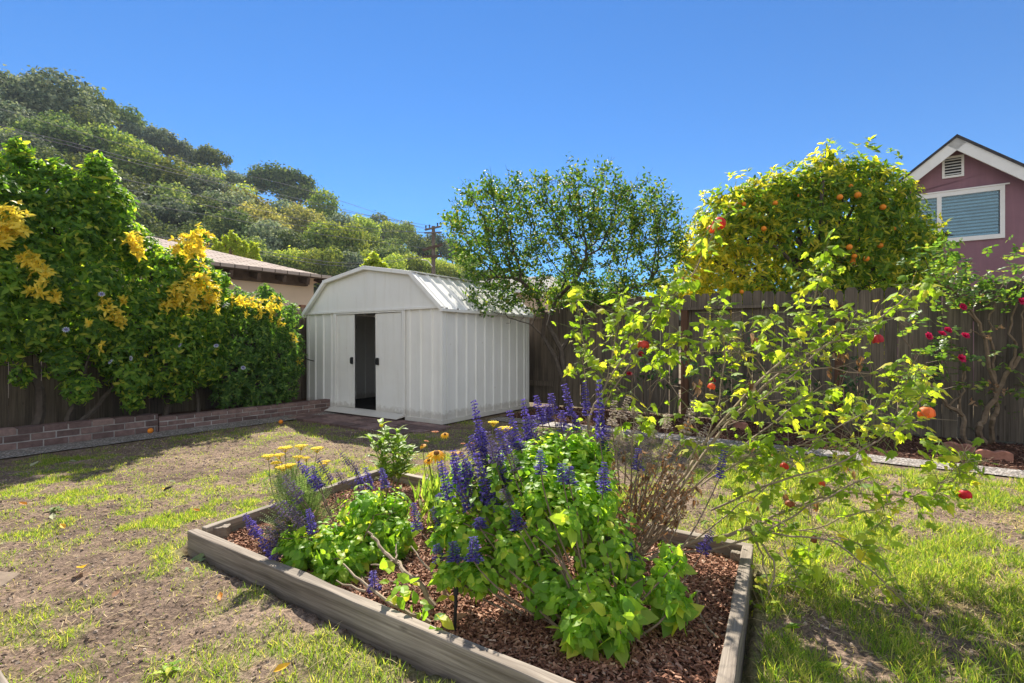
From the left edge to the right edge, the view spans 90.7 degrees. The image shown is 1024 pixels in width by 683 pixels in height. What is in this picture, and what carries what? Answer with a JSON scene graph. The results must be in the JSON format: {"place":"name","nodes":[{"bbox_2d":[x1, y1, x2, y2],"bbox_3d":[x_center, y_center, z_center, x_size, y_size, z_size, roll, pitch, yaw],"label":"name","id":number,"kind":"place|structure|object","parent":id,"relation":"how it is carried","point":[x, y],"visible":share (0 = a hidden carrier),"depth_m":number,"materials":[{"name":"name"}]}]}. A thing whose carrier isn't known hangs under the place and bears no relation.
{"place":"outdoors","nodes":[
{"label":"outdoors","id":0,"kind":"place"},
{"bbox_2d":[0,411,338,458],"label":"path","id":1,"kind":"structure","parent":0,"point":[39,450],"depth_m":6.03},
{"bbox_2d":[8,236,332,397],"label":"beige house","id":2,"kind":"structure","parent":0,"point":[291,285],"depth_m":11.98,"materials":[{"name":"brown"}]},
{"bbox_2d":[287,411,450,434],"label":"paving","id":3,"kind":"structure","parent":0,"point":[355,422],"depth_m":7.09,"materials":[{"name":"red brick"}]},
{"bbox_2d":[359,251,389,267],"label":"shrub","id":4,"kind":"object","parent":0,"point":[374,260],"visible":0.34,"depth_m":12.95,"materials":[{"name":"green plant"}]},
{"bbox_2d":[32,114,774,349],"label":"hillside","id":5,"kind":"structure","parent":0,"point":[317,285],"depth_m":81.75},
{"bbox_2d":[0,96,41,131],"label":"hillside tree","id":6,"kind":"object","parent":5,"relation":"on","point":[11,107],"visible":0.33,"depth_m":71.70,"materials":[{"name":"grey plant"}]},
{"bbox_2d":[0,71,44,125],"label":"hillside tree","id":7,"kind":"object","parent":5,"relation":"on","point":[5,89],"visible":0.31,"depth_m":81.23,"materials":[{"name":"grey plant"}]},
{"bbox_2d":[0,129,57,168],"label":"hillside tree","id":8,"kind":"object","parent":5,"relation":"on","point":[34,143],"visible":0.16,"depth_m":62.66,"materials":[{"name":"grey plant"}]},
{"bbox_2d":[2,110,86,155],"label":"hillside tree","id":9,"kind":"object","parent":5,"relation":"on","point":[34,124],"visible":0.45,"depth_m":71.07,"materials":[{"name":"green plant"}]},
{"bbox_2d":[17,142,72,186],"bbox_3d":[-57.227,-19.721,63.356,8.565,8.534,8.177,0,0,-9],"label":"hillside tree","id":10,"kind":"object","parent":5,"relation":"on","point":[44,155],"visible":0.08,"depth_m":61.08,"materials":[{"name":"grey plant"}]},
{"bbox_2d":[1,65,120,126],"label":"hillside tree","id":11,"kind":"object","parent":5,"relation":"on","point":[54,92],"visible":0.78,"depth_m":82.45,"materials":[{"name":"green plant"}]},
{"bbox_2d":[34,104,98,128],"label":"hillside tree","id":12,"kind":"object","parent":5,"relation":"on","point":[78,118],"visible":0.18,"depth_m":80.37,"materials":[{"name":"green plant"}]},
{"bbox_2d":[48,149,86,188],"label":"hillside tree","id":13,"kind":"object","parent":5,"relation":"on","point":[76,159],"visible":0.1,"depth_m":62.69,"materials":[{"name":"green plant"}]},
{"bbox_2d":[46,121,113,161],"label":"hillside tree","id":14,"kind":"object","parent":5,"relation":"on","point":[76,137],"visible":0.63,"depth_m":72.97,"materials":[{"name":"green plant"}]},
{"bbox_2d":[77,84,123,124],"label":"hillside tree","id":15,"kind":"object","parent":5,"relation":"on","point":[111,105],"visible":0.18,"depth_m":93.45,"materials":[{"name":"green plant"}]},
{"bbox_2d":[80,118,132,157],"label":"hillside tree","id":16,"kind":"object","parent":5,"relation":"on","point":[96,144],"visible":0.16,"depth_m":77.40,"materials":[{"name":"green plant"}]},
{"bbox_2d":[68,123,165,166],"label":"hillside tree","id":17,"kind":"object","parent":5,"relation":"on","point":[123,137],"visible":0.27,"depth_m":77.84,"materials":[{"name":"green plant"}]},
{"bbox_2d":[114,104,147,129],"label":"hillside tree","id":18,"kind":"object","parent":5,"relation":"on","point":[130,116],"visible":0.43,"depth_m":112.77,"materials":[{"name":"green plant"}]},
{"bbox_2d":[106,172,158,204],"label":"hillside tree","id":19,"kind":"object","parent":5,"relation":"on","point":[131,185],"visible":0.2,"depth_m":63.59,"materials":[{"name":"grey plant"}]},
{"bbox_2d":[99,138,168,186],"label":"hillside tree","id":20,"kind":"object","parent":5,"relation":"on","point":[131,168],"visible":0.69,"depth_m":76.25,"materials":[{"name":"green plant"}]},
{"bbox_2d":[116,119,171,145],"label":"hillside tree","id":21,"kind":"object","parent":5,"relation":"on","point":[133,129],"visible":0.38,"depth_m":112.14,"materials":[{"name":"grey plant"}]},
{"bbox_2d":[129,202,164,233],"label":"hillside tree","id":22,"kind":"object","parent":5,"relation":"on","point":[142,218],"visible":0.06,"depth_m":53.95,"materials":[{"name":"green plant"}]},
{"bbox_2d":[110,189,199,230],"bbox_3d":[-43.200,-13.722,60.665,10.327,8.323,10.095,0,0,-43],"label":"hillside tree","id":23,"kind":"object","parent":5,"relation":"on","point":[175,217],"visible":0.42,"depth_m":59.38,"materials":[{"name":"green plant"}]},
{"bbox_2d":[147,221,183,240],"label":"hillside tree","id":24,"kind":"object","parent":5,"relation":"on","point":[163,230],"visible":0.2,"depth_m":52.90,"materials":[{"name":"green plant"}]},
{"bbox_2d":[141,154,191,194],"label":"hillside tree","id":25,"kind":"object","parent":5,"relation":"on","point":[167,177],"visible":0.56,"depth_m":78.52,"materials":[{"name":"green plant"}]},
{"bbox_2d":[139,127,193,161],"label":"hillside tree","id":26,"kind":"object","parent":5,"relation":"on","point":[171,145],"visible":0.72,"depth_m":113.89,"materials":[{"name":"green plant"}]},
{"bbox_2d":[141,178,224,231],"bbox_3d":[-42.860,-16.268,65.599,9.555,9.558,9.833,0,0,27],"label":"hillside tree","id":27,"kind":"object","parent":5,"relation":"on","point":[179,195],"visible":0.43,"depth_m":64.18,"materials":[{"name":"green plant"}]},
{"bbox_2d":[175,143,197,167],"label":"hillside tree","id":28,"kind":"object","parent":5,"relation":"on","point":[186,156],"visible":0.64,"depth_m":116.31,"materials":[{"name":"green plant"}]},
{"bbox_2d":[158,218,217,249],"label":"hillside tree","id":29,"kind":"object","parent":5,"relation":"on","point":[187,228],"visible":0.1,"depth_m":55.67,"materials":[{"name":"green plant"}]},
{"bbox_2d":[165,192,223,230],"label":"hillside tree","id":30,"kind":"object","parent":5,"relation":"on","point":[217,204],"visible":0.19,"depth_m":65.81,"materials":[{"name":"green plant"}]},
{"bbox_2d":[165,162,228,187],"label":"hillside tree","id":31,"kind":"object","parent":5,"relation":"on","point":[209,171],"visible":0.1,"depth_m":83.39,"materials":[{"name":"green plant"}]},
{"bbox_2d":[176,171,231,200],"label":"hillside tree","id":32,"kind":"object","parent":5,"relation":"on","point":[194,186],"visible":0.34,"depth_m":78.34,"materials":[{"name":"green plant"}]},
{"bbox_2d":[186,143,233,173],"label":"hillside tree","id":33,"kind":"object","parent":5,"relation":"on","point":[206,154],"visible":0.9,"depth_m":116.65,"materials":[{"name":"green plant"}]},
{"bbox_2d":[200,211,232,247],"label":"hillside tree","id":34,"kind":"object","parent":5,"relation":"on","point":[214,222],"visible":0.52,"depth_m":60.19,"materials":[{"name":"green plant"}]},
{"bbox_2d":[197,187,258,220],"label":"hillside tree","id":35,"kind":"object","parent":5,"relation":"on","point":[225,197],"visible":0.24,"depth_m":72.67,"materials":[{"name":"green plant"}]},
{"bbox_2d":[212,168,249,186],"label":"hillside tree","id":36,"kind":"object","parent":5,"relation":"on","point":[234,177],"visible":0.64,"depth_m":118.41,"materials":[{"name":"green plant"}]},
{"bbox_2d":[211,203,267,239],"bbox_3d":[-34.375,-12.952,64.427,7.830,8.177,7.242,0,0,25],"label":"hillside tree","id":37,"kind":"object","parent":5,"relation":"on","point":[238,228],"visible":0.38,"depth_m":61.92,"materials":[{"name":"green plant"}]},
{"bbox_2d":[221,186,274,208],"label":"hillside tree","id":38,"kind":"object","parent":5,"relation":"on","point":[258,200],"visible":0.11,"depth_m":78.44,"materials":[{"name":"green plant"}]},
{"bbox_2d":[244,163,267,195],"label":"hillside tree","id":39,"kind":"object","parent":5,"relation":"on","point":[254,182],"visible":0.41,"depth_m":120.89,"materials":[{"name":"green plant"}]},
{"bbox_2d":[236,234,291,267],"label":"hillside tree","id":40,"kind":"object","parent":5,"relation":"on","point":[267,258],"visible":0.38,"depth_m":54.37,"materials":[{"name":"green plant"}]},
{"bbox_2d":[236,199,293,230],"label":"hillside tree","id":41,"kind":"object","parent":5,"relation":"on","point":[265,215],"visible":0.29,"depth_m":69.13,"materials":[{"name":"green plant"}]},
{"bbox_2d":[244,218,289,251],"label":"hillside tree","id":42,"kind":"object","parent":5,"relation":"on","point":[269,234],"visible":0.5,"depth_m":60.38,"materials":[{"name":"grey plant"}]},
{"bbox_2d":[250,160,321,211],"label":"hillside tree","id":43,"kind":"object","parent":5,"relation":"on","point":[276,174],"visible":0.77,"depth_m":120.84,"materials":[{"name":"green plant"}]},
{"bbox_2d":[267,245,305,269],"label":"hillside tree","id":44,"kind":"object","parent":5,"relation":"on","point":[284,252],"visible":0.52,"depth_m":55.22,"materials":[{"name":"green plant"}]},
{"bbox_2d":[274,180,319,210],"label":"hillside tree","id":45,"kind":"object","parent":5,"relation":"on","point":[294,192],"visible":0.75,"depth_m":119.98,"materials":[{"name":"green plant"}]},
{"bbox_2d":[273,226,322,254],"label":"hillside tree","id":46,"kind":"object","parent":5,"relation":"on","point":[299,242],"visible":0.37,"depth_m":60.74,"materials":[{"name":"green plant"}]},
{"bbox_2d":[278,200,330,239],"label":"hillside tree","id":47,"kind":"object","parent":5,"relation":"on","point":[303,214],"visible":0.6,"depth_m":77.38,"materials":[{"name":"green plant"}]},
{"bbox_2d":[292,247,329,273],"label":"hillside tree","id":48,"kind":"object","parent":5,"relation":"on","point":[307,266],"visible":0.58,"depth_m":55.86,"materials":[{"name":"green plant"}]},
{"bbox_2d":[300,220,335,253],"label":"hillside tree","id":49,"kind":"object","parent":5,"relation":"on","point":[311,236],"visible":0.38,"depth_m":64.47,"materials":[{"name":"green plant"}]},
{"bbox_2d":[301,186,342,221],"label":"hillside tree","id":50,"kind":"object","parent":5,"relation":"on","point":[323,200],"visible":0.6,"depth_m":101.72,"materials":[{"name":"green plant"}]},
{"bbox_2d":[313,245,348,287],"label":"hillside tree","id":51,"kind":"object","parent":5,"relation":"on","point":[327,268],"visible":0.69,"depth_m":56.40,"materials":[{"name":"green plant"}]},
{"bbox_2d":[314,219,354,270],"bbox_3d":[-23.347,-11.703,65.926,5.627,8.312,6.455,0,0,-27],"label":"hillside tree","id":52,"kind":"object","parent":5,"relation":"on","point":[331,239],"visible":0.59,"depth_m":64.71,"materials":[{"name":"green plant"}]},
{"bbox_2d":[322,212,355,231],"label":"hillside tree","id":53,"kind":"object","parent":5,"relation":"on","point":[339,216],"visible":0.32,"depth_m":93.81,"materials":[{"name":"green plant"}]},
{"bbox_2d":[337,246,366,271],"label":"hillside tree","id":54,"kind":"object","parent":5,"relation":"on","point":[355,260],"visible":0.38,"depth_m":57.83,"materials":[{"name":"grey plant"}]},
{"bbox_2d":[335,220,372,255],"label":"hillside tree","id":55,"kind":"object","parent":5,"relation":"on","point":[361,244],"visible":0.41,"depth_m":67.13,"materials":[{"name":"green plant"}]},
{"bbox_2d":[346,213,383,238],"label":"hillside tree","id":56,"kind":"object","parent":5,"relation":"on","point":[366,223],"visible":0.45,"depth_m":99.91,"materials":[{"name":"green plant"}]},
{"bbox_2d":[369,236,411,261],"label":"hillside tree","id":57,"kind":"object","parent":5,"relation":"on","point":[384,250],"visible":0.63,"depth_m":69.63,"materials":[{"name":"green plant"}]},
{"bbox_2d":[382,252,407,269],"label":"hillside tree","id":58,"kind":"object","parent":5,"relation":"on","point":[395,265],"visible":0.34,"depth_m":60.37,"materials":[{"name":"green plant"}]},
{"bbox_2d":[379,218,419,244],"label":"hillside tree","id":59,"kind":"object","parent":5,"relation":"on","point":[402,234],"visible":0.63,"depth_m":123.03,"materials":[{"name":"green plant"}]},
{"bbox_2d":[394,252,427,272],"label":"hillside tree","id":60,"kind":"object","parent":5,"relation":"on","point":[416,264],"visible":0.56,"depth_m":63.75,"materials":[{"name":"green plant"}]},
{"bbox_2d":[405,232,438,259],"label":"hillside tree","id":61,"kind":"object","parent":5,"relation":"on","point":[417,242],"visible":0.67,"depth_m":90.98,"materials":[{"name":"green plant"}]},
{"bbox_2d":[423,233,454,263],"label":"hillside tree","id":62,"kind":"object","parent":5,"relation":"on","point":[444,248],"visible":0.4,"depth_m":100.47,"materials":[{"name":"green plant"}]},
{"bbox_2d":[430,260,463,277],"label":"hillside tree","id":63,"kind":"object","parent":5,"relation":"on","point":[451,272],"visible":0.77,"depth_m":64.89,"materials":[{"name":"green plant"}]},
{"bbox_2d":[301,266,533,424],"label":"garden shed","id":64,"kind":"structure","parent":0,"point":[395,344],"depth_m":7.76,"materials":[{"name":"beige paint"}]},
{"bbox_2d":[337,314,354,407],"bbox_3d":[-2.704,0.313,8.176,0.438,1.494,0.056,0,0,34],"label":"door","id":65,"kind":"structure","parent":64,"relation":"in","point":[345,323],"depth_m":8.18,"materials":[{"name":"beige paint"}]},
{"bbox_2d":[375,312,401,412],"bbox_3d":[-1.868,0.316,7.605,0.587,1.500,0.056,0,0,34],"label":"door","id":66,"kind":"structure","parent":64,"relation":"in","point":[388,326],"depth_m":7.62,"materials":[{"name":"beige paint"}]},
{"bbox_2d":[0,350,1023,682],"bbox_3d":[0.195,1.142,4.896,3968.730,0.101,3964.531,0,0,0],"label":"ground","id":67,"kind":"structure","parent":0,"point":[184,638],"depth_m":2.43,"materials":[{"name":"soil"}]},
{"bbox_2d":[0,572,20,587],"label":"stepping stone","id":68,"kind":"object","parent":67,"relation":"on","point":[5,578],"visible":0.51,"depth_m":2.46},
{"bbox_2d":[0,303,306,427],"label":"board fence","id":69,"kind":"object","parent":67,"relation":"on","point":[19,402],"visible":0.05,"depth_m":6.46,"materials":[{"name":"brown wood"}]},
{"bbox_2d":[0,397,355,451],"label":"brick wall","id":70,"kind":"structure","parent":67,"relation":"on","point":[32,436],"depth_m":6.17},
{"bbox_2d":[158,399,307,415],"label":"planter soil","id":71,"kind":"structure","parent":67,"relation":"on","point":[219,409],"depth_m":7.47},
{"bbox_2d":[0,135,147,424],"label":"tall shrub","id":72,"kind":"object","parent":71,"relation":"on","point":[53,240],"visible":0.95,"depth_m":5.57,"materials":[{"name":"green plant"}]},
{"bbox_2d":[79,222,235,419],"bbox_3d":[-4.579,-0.220,6.587,1.153,2.743,1.891,0,0,34],"label":"yellow leaf shrub","id":73,"kind":"object","parent":71,"relation":"on","point":[186,289],"visible":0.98,"depth_m":6.45,"materials":[{"name":"green plant"}]},
{"bbox_2d":[46,189,308,408],"bbox_3d":[-4.351,-0.182,6.888,1.087,2.747,3.494,0,0,28],"label":"passion vine","id":74,"kind":"object","parent":71,"relation":"on","point":[261,310],"visible":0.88,"depth_m":7.55,"materials":[{"name":"green plant"}]},
{"bbox_2d":[211,230,262,260],"bbox_3d":[-10.386,-1.524,19.000,2.001,5.374,0.509,0,0,0],"label":"lime shrub","id":75,"kind":"object","parent":67,"relation":"on","point":[231,245],"visible":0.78,"depth_m":18.94,"materials":[{"name":"green plant"}]},
{"bbox_2d":[421,223,442,273],"bbox_3d":[-5.635,-3.610,35.856,1.857,9.519,0.659,0,0,18],"label":"utility pole","id":76,"kind":"object","parent":67,"relation":"on","point":[432,256],"visible":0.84,"depth_m":35.88,"materials":[{"name":"brown wood"}]},
{"bbox_2d":[2,109,422,228],"bbox_3d":[-15.200,-8.442,22.685,0.450,0.872,32.538,0,0,34],"label":"power line","id":77,"kind":"object","parent":76,"relation":"attached to","point":[189,162],"visible":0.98,"depth_m":22.82,"materials":[{"name":"grey metal"}]},
{"bbox_2d":[0,124,428,228],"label":"power line","id":78,"kind":"object","parent":76,"relation":"attached to","point":[191,173],"visible":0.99,"depth_m":22.92,"materials":[{"name":"grey metal"}]},
{"bbox_2d":[0,127,434,226],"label":"power line","id":79,"kind":"object","parent":76,"relation":"attached to","point":[198,178],"visible":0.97,"depth_m":23.26,"materials":[{"name":"grey metal"}]},
{"bbox_2d":[187,469,752,682],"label":"garden bed","id":80,"kind":"object","parent":67,"relation":"on","point":[418,645],"visible":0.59,"depth_m":1.97,"materials":[{"name":"wood"}]},
{"bbox_2d":[233,481,733,682],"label":"bed soil","id":81,"kind":"structure","parent":80,"relation":"in","point":[674,654],"depth_m":1.93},
{"bbox_2d":[260,444,346,538],"bbox_3d":[-1.191,0.854,2.871,0.503,0.527,0.472,0,0,0],"label":"yarrow","id":82,"kind":"object","parent":81,"relation":"on","point":[308,496],"visible":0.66,"depth_m":2.86,"materials":[{"name":"green plant"}]},
{"bbox_2d":[242,452,466,630],"bbox_3d":[-0.578,0.906,2.366,1.228,0.608,0.709,0,0,32],"label":"blue sage","id":83,"kind":"object","parent":81,"relation":"on","point":[337,555],"visible":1,"depth_m":2.40,"materials":[{"name":"green plant"}]},
{"bbox_2d":[357,418,418,491],"bbox_3d":[-0.884,0.843,3.699,0.401,0.516,0.362,0,0,0],"label":"shrub","id":84,"kind":"object","parent":81,"relation":"on","point":[398,467],"visible":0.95,"depth_m":3.66,"materials":[{"name":"green plant"}]},
{"bbox_2d":[406,431,472,525],"bbox_3d":[-0.393,0.816,3.055,0.407,0.570,0.483,0,0,33],"label":"blanket flower","id":85,"kind":"object","parent":81,"relation":"on","point":[433,485],"visible":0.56,"depth_m":2.96,"materials":[{"name":"green plant"}]},
{"bbox_2d":[222,477,738,682],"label":"bark chips","id":86,"kind":"object","parent":81,"relation":"on","point":[710,581],"visible":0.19,"depth_m":1.98,"materials":[{"name":"wood"}]},
{"bbox_2d":[411,379,727,667],"bbox_3d":[0.217,0.659,2.198,1.255,0.966,0.960,0,0,28],"label":"blue sage","id":87,"kind":"object","parent":81,"relation":"on","point":[601,615],"visible":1,"depth_m":2.00,"materials":[{"name":"green plant"}]},
{"bbox_2d":[605,396,710,557],"bbox_3d":[0.697,0.712,2.506,0.570,0.868,0.369,0,0,0],"label":"dried sage","id":88,"kind":"object","parent":81,"relation":"on","point":[644,500],"visible":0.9,"depth_m":2.48,"materials":[{"name":"brown plant"}]},
{"bbox_2d":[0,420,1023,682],"bbox_3d":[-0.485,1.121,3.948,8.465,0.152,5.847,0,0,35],"label":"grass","id":89,"kind":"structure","parent":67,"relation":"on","point":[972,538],"depth_m":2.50,"materials":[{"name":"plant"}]},
{"bbox_2d":[0,433,1023,682],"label":"dry grass","id":90,"kind":"structure","parent":67,"relation":"on","point":[978,605],"depth_m":2.29,"materials":[{"name":"plant"}]},
{"bbox_2d":[0,427,1023,682],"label":"soil clods","id":91,"kind":"object","parent":67,"relation":"on","point":[202,587],"visible":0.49,"depth_m":2.67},
{"bbox_2d":[503,407,1023,469],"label":"mulch border","id":92,"kind":"object","parent":67,"relation":"on","point":[913,456],"visible":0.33,"depth_m":5.92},
{"bbox_2d":[529,309,559,407],"bbox_3d":[-0.993,0.290,10.039,4.396,1.720,0.062,0,0,34],"label":"railed fence","id":93,"kind":"object","parent":92,"relation":"on","point":[543,378],"visible":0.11,"depth_m":8.99,"materials":[{"name":"brown wood"}]},
{"bbox_2d":[437,151,694,411],"bbox_3d":[0.995,-0.914,8.181,4.371,4.160,2.166,0,0,-7],"label":"sparse tree","id":94,"kind":"object","parent":92,"relation":"on","point":[504,221],"visible":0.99,"depth_m":7.88,"materials":[{"name":"green plant"}]},
{"bbox_2d":[620,351,677,421],"bbox_3d":[1.927,0.579,7.152,0.828,1.157,0.793,0,0,0],"label":"rose bush","id":95,"kind":"object","parent":92,"relation":"on","point":[640,353],"visible":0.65,"depth_m":7.13,"materials":[{"name":"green plant"}]},
{"bbox_2d":[676,326,791,427],"bbox_3d":[2.967,0.475,6.722,1.549,1.364,0.682,0,0,-5],"label":"rose bush","id":96,"kind":"object","parent":92,"relation":"on","point":[729,393],"visible":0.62,"depth_m":6.70,"materials":[{"name":"green plant"}]},
{"bbox_2d":[505,406,1023,468],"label":"bark chips","id":97,"kind":"object","parent":92,"relation":"on","point":[796,440],"visible":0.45,"depth_m":6.09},
{"bbox_2d":[813,356,869,436],"bbox_3d":[4.087,0.666,6.153,0.630,0.981,0.794,0,0,0],"label":"rose bush","id":98,"kind":"object","parent":92,"relation":"on","point":[857,391],"visible":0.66,"depth_m":6.14,"materials":[{"name":"green plant"}]},
{"bbox_2d":[896,234,1023,445],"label":"rose bush","id":99,"kind":"object","parent":92,"relation":"on","point":[990,365],"visible":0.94,"depth_m":5.49,"materials":[{"name":"green plant"}]},
{"bbox_2d":[974,449,1013,462],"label":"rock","id":100,"kind":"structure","parent":92,"relation":"on","point":[997,454],"depth_m":4.84,"materials":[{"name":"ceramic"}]},
{"bbox_2d":[551,204,1004,627],"bbox_3d":[1.333,0.293,2.477,2.228,2.139,1.211,0,0,0],"label":"flowering maple","id":101,"kind":"object","parent":67,"relation":"on","point":[915,388],"visible":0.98,"depth_m":2.62,"materials":[{"name":"plant"}]},
{"bbox_2d":[559,280,1023,442],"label":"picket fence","id":102,"kind":"object","parent":67,"relation":"on","point":[1008,427],"visible":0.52,"depth_m":6.48,"materials":[{"name":"brown wood"}]},
{"bbox_2d":[652,134,965,365],"bbox_3d":[5.131,-1.206,8.973,5.305,4.732,2.117,0,0,0],"label":"orange tree","id":103,"kind":"object","parent":67,"relation":"on","point":[876,239],"visible":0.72,"depth_m":8.55,"materials":[{"name":"green plant"}]},
{"bbox_2d":[0,0,1023,296],"label":"sky","id":104,"kind":"structure","parent":0,"point":[386,104],"materials":[{"name":"blue"}]},
{"bbox_2d":[480,276,565,312],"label":"grey roofed house","id":105,"kind":"structure","parent":0,"point":[534,300],"depth_m":19.17,"materials":[{"name":"beige paint"}]},
{"bbox_2d":[488,417,1023,477],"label":"edging","id":106,"kind":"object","parent":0,"point":[988,470],"depth_m":5.16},
{"bbox_2d":[844,134,1023,387],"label":"mauve house","id":107,"kind":"structure","parent":0,"point":[975,190],"depth_m":12.30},
{"bbox_2d":[901,182,1009,241],"bbox_3d":[10.789,-3.085,12.794,2.550,1.613,0.420,0,0,34],"label":"window","id":108,"kind":"structure","parent":107,"relation":"in","point":[978,213],"depth_m":12.44,"materials":[{"name":"white glass"}]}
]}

